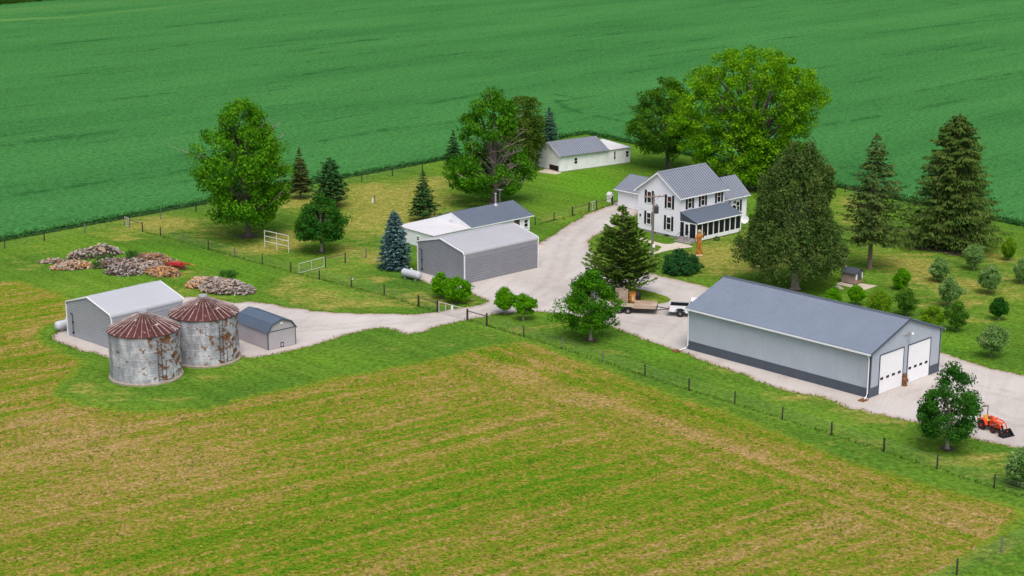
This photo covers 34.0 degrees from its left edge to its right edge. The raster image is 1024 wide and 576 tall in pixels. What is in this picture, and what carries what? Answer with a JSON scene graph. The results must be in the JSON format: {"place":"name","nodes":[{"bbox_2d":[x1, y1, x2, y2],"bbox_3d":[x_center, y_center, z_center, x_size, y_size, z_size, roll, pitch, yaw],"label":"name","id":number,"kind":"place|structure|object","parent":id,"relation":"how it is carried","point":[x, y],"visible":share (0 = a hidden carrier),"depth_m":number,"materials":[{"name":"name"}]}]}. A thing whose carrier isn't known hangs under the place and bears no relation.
{"place":"outdoors","nodes":[
{"label":"outdoors","id":0,"kind":"place"},
{"bbox_2d":[65,281,183,347],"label":"metal garage","id":1,"kind":"structure","parent":0,"point":[91,318],"depth_m":175.65,"materials":[{"name":"grey metal"}]},
{"bbox_2d":[0,282,1015,575],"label":"pasture","id":2,"kind":"structure","parent":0,"point":[26,310],"depth_m":136.12,"materials":[{"name":"green plant"}]},
{"bbox_2d":[0,132,1023,575],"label":"lawn","id":3,"kind":"structure","parent":0,"point":[86,382],"depth_m":190.02,"materials":[{"name":"green plant"}]},
{"bbox_2d":[3,217,124,248],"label":"wire fence","id":4,"kind":"object","parent":3,"relation":"on","point":[64,230],"visible":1,"depth_m":222.39,"materials":[{"name":"grey metal"}]},
{"bbox_2d":[106,309,183,386],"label":"grain bin","id":5,"kind":"object","parent":3,"relation":"on","point":[144,347],"visible":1,"depth_m":161.37,"materials":[{"name":"metal"}]},
{"bbox_2d":[166,360,172,378],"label":"door","id":6,"kind":"structure","parent":5,"relation":"in","point":[169,363],"depth_m":162.32,"materials":[{"name":"grey metal"}]},
{"bbox_2d":[85,250,241,278],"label":"weeds","id":7,"kind":"object","parent":3,"relation":"on","point":[230,273],"visible":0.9,"depth_m":207.87,"materials":[{"name":"plant"}]},
{"bbox_2d":[167,259,195,269],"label":"farm implement","id":8,"kind":"object","parent":3,"relation":"on","point":[177,264],"visible":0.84,"depth_m":205.55,"materials":[{"name":"red paint"}]},
{"bbox_2d":[170,96,297,236],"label":"ash tree","id":9,"kind":"object","parent":3,"relation":"on","point":[252,161],"visible":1,"depth_m":217.73,"materials":[{"name":"green plant"}]},
{"bbox_2d":[237,234,259,237],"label":"soil ring","id":10,"kind":"object","parent":3,"relation":"on","point":[243,235],"visible":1,"depth_m":222.96,"materials":[{"name":"brown soil"}]},
{"bbox_2d":[129,163,422,220],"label":"wire fence","id":11,"kind":"object","parent":3,"relation":"on","point":[196,206],"visible":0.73,"depth_m":253.06,"materials":[{"name":"grey metal"}]},
{"bbox_2d":[264,230,288,252],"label":"pipe rack","id":12,"kind":"object","parent":3,"relation":"on","point":[276,238],"visible":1,"depth_m":215.16,"materials":[{"name":"white metal"}]},
{"bbox_2d":[142,222,438,311],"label":"wire fence","id":13,"kind":"object","parent":3,"relation":"on","point":[418,300],"visible":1,"depth_m":200.76,"materials":[{"name":"grey metal"}]},
{"bbox_2d":[299,257,323,272],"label":"field gate","id":14,"kind":"structure","parent":13,"relation":"attached to","point":[311,264],"depth_m":204.96,"materials":[{"name":"metal"}]},
{"bbox_2d":[288,147,313,198],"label":"browning spruce tree","id":15,"kind":"object","parent":3,"relation":"on","point":[300,185],"visible":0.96,"depth_m":245.62,"materials":[{"name":"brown plant"}]},
{"bbox_2d":[293,194,352,251],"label":"oak tree","id":16,"kind":"object","parent":3,"relation":"on","point":[312,222],"visible":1,"depth_m":212.21,"materials":[{"name":"green plant"}]},
{"bbox_2d":[308,157,349,202],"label":"dark pine tree","id":17,"kind":"object","parent":3,"relation":"on","point":[336,192],"visible":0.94,"depth_m":239.61,"materials":[{"name":"green plant"}]},
{"bbox_2d":[325,248,366,266],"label":"wire fence","id":18,"kind":"object","parent":3,"relation":"on","point":[345,256],"visible":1,"depth_m":208.62,"materials":[{"name":"grey metal"}]},
{"bbox_2d":[376,210,413,270],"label":"blue spruce tree","id":19,"kind":"object","parent":3,"relation":"on","point":[394,259],"visible":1,"depth_m":204.71,"materials":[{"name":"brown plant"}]},
{"bbox_2d":[401,268,421,280],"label":"propane tank","id":20,"kind":"object","parent":3,"relation":"on","point":[411,273],"visible":1,"depth_m":200.35,"materials":[{"name":"white metal"}]},
{"bbox_2d":[407,169,441,219],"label":"spruce tree","id":21,"kind":"object","parent":3,"relation":"on","point":[423,201],"visible":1,"depth_m":231.22,"materials":[{"name":"green plant"}]},
{"bbox_2d":[430,271,449,297],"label":"willow bush","id":22,"kind":"object","parent":3,"relation":"on","point":[438,286],"visible":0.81,"depth_m":191.71,"materials":[{"name":"green plant"}]},
{"bbox_2d":[444,129,462,164],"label":"shadowed spruce tree","id":23,"kind":"object","parent":3,"relation":"on","point":[453,149],"visible":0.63,"depth_m":268.23,"materials":[{"name":"green plant"}]},
{"bbox_2d":[443,276,474,302],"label":"willow bush","id":24,"kind":"object","parent":3,"relation":"on","point":[454,292],"visible":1,"depth_m":189.48,"materials":[{"name":"green plant"}]},
{"bbox_2d":[401,189,533,245],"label":"cabin","id":25,"kind":"object","parent":3,"relation":"on","point":[507,212],"visible":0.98,"depth_m":221.81,"materials":[{"name":"white metal"}]},
{"bbox_2d":[524,219,528,227],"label":"window","id":26,"kind":"structure","parent":25,"relation":"in","point":[525,220],"depth_m":226.10,"materials":[{"name":"white glass"}]},
{"bbox_2d":[442,86,536,203],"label":"old maple tree","id":27,"kind":"object","parent":3,"relation":"on","point":[508,163],"visible":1,"depth_m":239.40,"materials":[{"name":"green plant"}]},
{"bbox_2d":[493,286,516,314],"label":"willow bush","id":28,"kind":"object","parent":3,"relation":"on","point":[504,300],"visible":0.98,"depth_m":184.83,"materials":[{"name":"green plant"}]},
{"bbox_2d":[0,129,1023,241],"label":"soybean leaves","id":29,"kind":"object","parent":3,"relation":"on","point":[149,211],"visible":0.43,"depth_m":243.48,"materials":[{"name":"green plant"}]},
{"bbox_2d":[501,95,547,170],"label":"weeping tree","id":30,"kind":"object","parent":3,"relation":"on","point":[533,126],"visible":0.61,"depth_m":264.71,"materials":[{"name":"green plant"}]},
{"bbox_2d":[512,293,537,320],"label":"tree","id":31,"kind":"object","parent":3,"relation":"on","point":[525,303],"visible":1,"depth_m":182.77,"materials":[{"name":"green plant"}]},
{"bbox_2d":[51,202,1023,447],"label":"gravel drive","id":32,"kind":"structure","parent":3,"relation":"on","point":[562,253],"depth_m":181.69,"materials":[{"name":"grey gravel"}]},
{"bbox_2d":[54,318,66,331],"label":"propane tank","id":33,"kind":"object","parent":32,"relation":"on","point":[60,325],"visible":0.44,"depth_m":178.99,"materials":[{"name":"silver metal"}]},
{"bbox_2d":[168,294,241,368],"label":"grain bin","id":34,"kind":"object","parent":32,"relation":"on","point":[209,332],"visible":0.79,"depth_m":166.92,"materials":[{"name":"metal"}]},
{"bbox_2d":[227,342,232,360],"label":"door","id":35,"kind":"structure","parent":34,"relation":"in","point":[230,345],"depth_m":168.04,"materials":[{"name":"grey metal"}]},
{"bbox_2d":[238,306,296,349],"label":"lofted shed","id":36,"kind":"structure","parent":32,"relation":"on","point":[264,329],"depth_m":173.94,"materials":[{"name":"grey metal"}]},
{"bbox_2d":[439,302,465,318],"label":"field gate","id":37,"kind":"structure","parent":32,"relation":"on","point":[451,307],"depth_m":185.17,"materials":[{"name":"metal"}]},
{"bbox_2d":[417,223,538,282],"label":"metal garage","id":38,"kind":"structure","parent":32,"relation":"on","point":[480,254],"depth_m":202.10,"materials":[{"name":"grey metal"}]},
{"bbox_2d":[611,300,668,313],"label":"flatbed trailer","id":39,"kind":"object","parent":32,"relation":"on","point":[645,305],"visible":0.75,"depth_m":186.24,"materials":[{"name":"brown wood"}]},
{"bbox_2d":[667,297,695,316],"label":"pickup truck","id":40,"kind":"object","parent":32,"relation":"on","point":[677,306],"visible":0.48,"depth_m":184.87,"materials":[{"name":"white paint"}]},
{"bbox_2d":[680,275,945,399],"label":"pole barn","id":41,"kind":"structure","parent":32,"relation":"on","point":[865,352],"depth_m":163.72,"materials":[{"name":"metal"}]},
{"bbox_2d":[879,348,903,393],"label":"door","id":42,"kind":"structure","parent":41,"relation":"in","point":[891,365],"depth_m":159.65,"materials":[{"name":"white paint"}]},
{"bbox_2d":[907,338,930,382],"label":"door","id":43,"kind":"structure","parent":41,"relation":"in","point":[918,358],"depth_m":162.83,"materials":[{"name":"white paint"}]},
{"bbox_2d":[902,373,908,385],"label":"carved bear","id":44,"kind":"object","parent":32,"relation":"on","point":[905,380],"visible":1,"depth_m":161.15},
{"bbox_2d":[977,405,1014,437],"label":"loader tractor","id":45,"kind":"object","parent":32,"relation":"on","point":[993,423],"visible":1,"depth_m":148.42,"materials":[{"name":"orange paint"}]},
{"bbox_2d":[538,169,559,173],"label":"concrete apron","id":46,"kind":"object","parent":3,"relation":"on","point":[548,171],"visible":1,"depth_m":267.36,"materials":[{"name":"beige concrete"}]},
{"bbox_2d":[540,107,561,142],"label":"bluish spruce tree","id":47,"kind":"object","parent":3,"relation":"on","point":[550,130],"visible":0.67,"depth_m":284.26,"materials":[{"name":"green plant"}]},
{"bbox_2d":[535,202,589,225],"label":"wire fence","id":48,"kind":"object","parent":3,"relation":"on","point":[567,214],"visible":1,"depth_m":235.05,"materials":[{"name":"grey metal"}]},
{"bbox_2d":[537,136,631,171],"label":"outbuilding","id":49,"kind":"structure","parent":3,"relation":"on","point":[565,155],"depth_m":269.81,"materials":[{"name":"white paint"}]},
{"bbox_2d":[549,156,558,165],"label":"overhead door","id":50,"kind":"structure","parent":49,"relation":"in","point":[554,161],"depth_m":267.68,"materials":[{"name":"white paint"}]},
{"bbox_2d":[573,157,577,169],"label":"door","id":51,"kind":"structure","parent":49,"relation":"in","point":[575,158],"depth_m":268.27,"materials":[{"name":"white paint"}]},
{"bbox_2d":[625,150,628,162],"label":"door","id":52,"kind":"structure","parent":49,"relation":"in","point":[627,151],"depth_m":274.23,"materials":[{"name":"white paint"}]},
{"bbox_2d":[545,268,626,339],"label":"linden tree","id":53,"kind":"object","parent":3,"relation":"on","point":[578,301],"visible":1,"depth_m":174.25,"materials":[{"name":"green plant"}]},
{"bbox_2d":[584,338,597,341],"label":"soil ring","id":54,"kind":"object","parent":3,"relation":"on","point":[586,339],"visible":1,"depth_m":176.16,"materials":[{"name":"brown soil"}]},
{"bbox_2d":[644,193,664,262],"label":"utility pole","id":55,"kind":"object","parent":3,"relation":"on","point":[655,209],"visible":0.98,"depth_m":207.52,"materials":[{"name":"brown wood"}]},
{"bbox_2d":[623,76,703,167],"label":"walnut tree","id":56,"kind":"object","parent":3,"relation":"on","point":[668,143],"visible":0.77,"depth_m":266.49,"materials":[{"name":"green plant"}]},
{"bbox_2d":[639,238,691,253],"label":"concrete walk","id":57,"kind":"structure","parent":3,"relation":"on","point":[667,247],"depth_m":217.41,"materials":[{"name":"beige concrete"}]},
{"bbox_2d":[613,163,750,243],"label":"farmhouse","id":58,"kind":"object","parent":3,"relation":"on","point":[707,200],"visible":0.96,"depth_m":223.56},
{"bbox_2d":[619,192,632,208],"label":"garage door","id":59,"kind":"structure","parent":58,"relation":"in","point":[626,199],"depth_m":240.21,"materials":[{"name":"white paint"}]},
{"bbox_2d":[634,195,637,209],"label":"garage door","id":60,"kind":"structure","parent":58,"relation":"in","point":[636,197],"depth_m":238.84,"materials":[{"name":"white paint"}]},
{"bbox_2d":[646,212,650,224],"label":"window","id":61,"kind":"structure","parent":58,"relation":"in","point":[648,215],"depth_m":225.08,"materials":[{"name":"white paint"}]},
{"bbox_2d":[646,191,651,203],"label":"window","id":62,"kind":"structure","parent":58,"relation":"in","point":[649,200],"depth_m":224.31,"materials":[{"name":"white paint"}]},
{"bbox_2d":[666,216,670,230],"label":"window","id":63,"kind":"structure","parent":58,"relation":"in","point":[668,219],"depth_m":222.51,"materials":[{"name":"white paint"}]},
{"bbox_2d":[666,195,671,208],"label":"window","id":64,"kind":"structure","parent":58,"relation":"in","point":[669,198],"depth_m":221.75,"materials":[{"name":"white paint"}]},
{"bbox_2d":[684,223,688,236],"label":"porch door","id":65,"kind":"structure","parent":58,"relation":"in","point":[686,225],"depth_m":220.30,"materials":[{"name":"white paint"}]},
{"bbox_2d":[688,198,691,208],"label":"window","id":66,"kind":"structure","parent":58,"relation":"in","point":[690,199],"depth_m":221.62,"materials":[{"name":"white paint"}]},
{"bbox_2d":[701,195,704,205],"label":"window","id":67,"kind":"structure","parent":58,"relation":"in","point":[702,197],"depth_m":223.28,"materials":[{"name":"white paint"}]},
{"bbox_2d":[717,192,720,202],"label":"window","id":68,"kind":"structure","parent":58,"relation":"in","point":[718,194],"depth_m":225.41,"materials":[{"name":"white paint"}]},
{"bbox_2d":[736,200,739,210],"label":"window","id":69,"kind":"structure","parent":58,"relation":"in","point":[737,202],"depth_m":230.08,"materials":[{"name":"white paint"}]},
{"bbox_2d":[661,248,704,276],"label":"yew bush","id":70,"kind":"object","parent":3,"relation":"on","point":[678,261],"visible":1,"depth_m":202.99,"materials":[{"name":"green plant"}]},
{"bbox_2d":[695,230,704,256],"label":"carved statue","id":71,"kind":"object","parent":3,"relation":"on","point":[698,251],"visible":0.97,"depth_m":211.80,"materials":[{"name":"brown wood"}]},
{"bbox_2d":[466,309,1022,489],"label":"wire fence","id":72,"kind":"object","parent":3,"relation":"on","point":[734,394],"visible":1,"depth_m":155.98,"materials":[{"name":"grey metal"}]},
{"bbox_2d":[741,215,748,228],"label":"satellite dish","id":73,"kind":"object","parent":3,"relation":"on","point":[744,219],"visible":0.98,"depth_m":227.17,"materials":[{"name":"metal"}]},
{"bbox_2d":[660,44,831,189],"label":"shade maple tree","id":74,"kind":"object","parent":3,"relation":"on","point":[757,130],"visible":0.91,"depth_m":248.04,"materials":[{"name":"green plant"}]},
{"bbox_2d":[754,138,787,189],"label":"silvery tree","id":75,"kind":"object","parent":3,"relation":"on","point":[771,163],"visible":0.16,"depth_m":249.16,"materials":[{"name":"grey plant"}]},
{"bbox_2d":[730,136,852,289],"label":"cedar tree","id":76,"kind":"object","parent":3,"relation":"on","point":[795,241],"visible":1,"depth_m":191.27,"materials":[{"name":"green plant"}]},
{"bbox_2d":[825,287,842,301],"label":"orchard tree","id":77,"kind":"object","parent":3,"relation":"on","point":[833,294],"visible":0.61,"depth_m":186.50,"materials":[{"name":"green plant"}]},
{"bbox_2d":[847,284,866,304],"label":"orchard tree","id":78,"kind":"object","parent":3,"relation":"on","point":[856,293],"visible":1,"depth_m":188.78,"materials":[{"name":"green plant"}]},
{"bbox_2d":[837,281,876,289],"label":"concrete pad","id":79,"kind":"object","parent":3,"relation":"on","point":[865,286],"visible":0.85,"depth_m":198.16,"materials":[{"name":"beige concrete"}]},
{"bbox_2d":[841,260,864,284],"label":"boiler hut","id":80,"kind":"object","parent":79,"relation":"on","point":[853,275],"visible":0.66,"depth_m":198.71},
{"bbox_2d":[834,133,915,268],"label":"thin spruce tree","id":81,"kind":"object","parent":3,"relation":"on","point":[867,214],"visible":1,"depth_m":203.02,"materials":[{"name":"green plant"}]},
{"bbox_2d":[865,287,892,312],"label":"tree","id":82,"kind":"object","parent":3,"relation":"on","point":[879,300],"visible":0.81,"depth_m":184.49,"materials":[{"name":"green plant"}]},
{"bbox_2d":[891,267,911,289],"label":"orchard tree","id":83,"kind":"object","parent":3,"relation":"on","point":[901,278],"visible":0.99,"depth_m":195.69,"materials":[{"name":"green plant"}]},
{"bbox_2d":[893,287,920,315],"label":"orchard tree","id":84,"kind":"object","parent":3,"relation":"on","point":[905,298],"visible":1,"depth_m":184.47,"materials":[{"name":"green plant"}]},
{"bbox_2d":[919,305,945,325],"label":"orchard tree","id":85,"kind":"object","parent":3,"relation":"on","point":[933,315],"visible":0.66,"depth_m":178.54,"materials":[{"name":"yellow plant"}]},
{"bbox_2d":[927,256,951,281],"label":"orchard tree","id":86,"kind":"object","parent":3,"relation":"on","point":[939,268],"visible":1,"depth_m":199.01,"materials":[{"name":"green plant"}]},
{"bbox_2d":[939,445,956,451],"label":"soil ring","id":87,"kind":"object","parent":3,"relation":"on","point":[951,449],"visible":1,"depth_m":144.40,"materials":[{"name":"brown soil"}]},
{"bbox_2d":[912,238,986,255],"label":"soil ring","id":88,"kind":"object","parent":3,"relation":"on","point":[944,250],"visible":0.3,"depth_m":215.79,"materials":[{"name":"brown soil"}]},
{"bbox_2d":[889,113,1013,259],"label":"norway spruce tree","id":89,"kind":"object","parent":88,"relation":"on","point":[965,200],"visible":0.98,"depth_m":213.80,"materials":[{"name":"green plant"}]},
{"bbox_2d":[914,361,985,448],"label":"young oak tree","id":90,"kind":"object","parent":3,"relation":"on","point":[932,417],"visible":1,"depth_m":142.43,"materials":[{"name":"green plant"}]},
{"bbox_2d":[938,276,967,304],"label":"orchard tree","id":91,"kind":"object","parent":3,"relation":"on","point":[949,289],"visible":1,"depth_m":187.92,"materials":[{"name":"green plant"}]},
{"bbox_2d":[943,300,969,331],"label":"orchard tree","id":92,"kind":"object","parent":3,"relation":"on","point":[956,314],"visible":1,"depth_m":178.55,"materials":[{"name":"green plant"}]},
{"bbox_2d":[925,533,1020,575],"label":"wire fence","id":93,"kind":"object","parent":3,"relation":"on","point":[1001,551],"visible":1,"depth_m":121.19,"materials":[{"name":"grey metal"}]},
{"bbox_2d":[961,244,985,269],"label":"orchard tree","id":94,"kind":"object","parent":3,"relation":"on","point":[975,254],"visible":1,"depth_m":204.40,"materials":[{"name":"green plant"}]},
{"bbox_2d":[977,263,1002,293],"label":"orchard tree","id":95,"kind":"object","parent":3,"relation":"on","point":[990,278],"visible":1,"depth_m":193.41,"materials":[{"name":"green plant"}]},
{"bbox_2d":[975,324,1010,357],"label":"orchard tree","id":96,"kind":"object","parent":3,"relation":"on","point":[993,338],"visible":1,"depth_m":169.36,"materials":[{"name":"green plant"}]},
{"bbox_2d":[988,296,1009,319],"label":"orchard tree","id":97,"kind":"object","parent":3,"relation":"on","point":[998,307],"visible":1,"depth_m":183.01,"materials":[{"name":"green plant"}]},
{"bbox_2d":[1001,237,1016,260],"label":"orchard tree","id":98,"kind":"object","parent":3,"relation":"on","point":[1009,247],"visible":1,"depth_m":209.34,"materials":[{"name":"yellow plant"}]},
{"bbox_2d":[1003,446,1023,485],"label":"orchard tree","id":99,"kind":"object","parent":3,"relation":"on","point":[1014,468],"visible":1,"depth_m":135.27,"materials":[{"name":"green plant"}]},
{"bbox_2d":[1013,257,1023,282],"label":"orchard tree","id":100,"kind":"object","parent":3,"relation":"on","point":[1018,269],"visible":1,"depth_m":198.32,"materials":[{"name":"green plant"}]},
{"bbox_2d":[0,0,1023,237],"bbox_3d":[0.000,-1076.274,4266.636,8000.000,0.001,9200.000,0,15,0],"label":"ground","id":101,"kind":"structure","parent":0,"point":[395,165],"depth_m":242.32,"materials":[{"name":"green plant"}]},
{"bbox_2d":[0,0,49,4],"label":"corn field","id":102,"kind":"structure","parent":101,"relation":"on","point":[10,1],"depth_m":542.81,"materials":[{"name":"green plant"}]},
{"bbox_2d":[606,192,613,201],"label":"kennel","id":103,"kind":"object","parent":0,"point":[609,194],"visible":0.87,"depth_m":244.31,"materials":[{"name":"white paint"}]},
{"bbox_2d":[599,288,670,303],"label":"grass island","id":104,"kind":"structure","parent":0,"point":[650,296],"depth_m":193.34,"materials":[{"name":"green plant"}]},
{"bbox_2d":[615,287,627,302],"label":"wooden crate","id":105,"kind":"object","parent":104,"relation":"on","point":[624,294],"visible":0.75,"depth_m":189.93,"materials":[{"name":"brown wood"}]},
{"bbox_2d":[581,204,664,296],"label":"front pine tree","id":106,"kind":"object","parent":104,"relation":"on","point":[628,258],"visible":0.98,"depth_m":191.35,"materials":[{"name":"green plant"}]},
{"bbox_2d":[629,291,635,303],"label":"rusty barrel","id":107,"kind":"object","parent":104,"relation":"on","point":[632,296],"visible":0.88,"depth_m":190.16,"materials":[{"name":"brown metal"}]},
{"bbox_2d":[635,291,640,299],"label":"black barrel","id":108,"kind":"object","parent":104,"relation":"on","point":[638,295],"visible":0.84,"depth_m":190.49,"materials":[{"name":"metal"}]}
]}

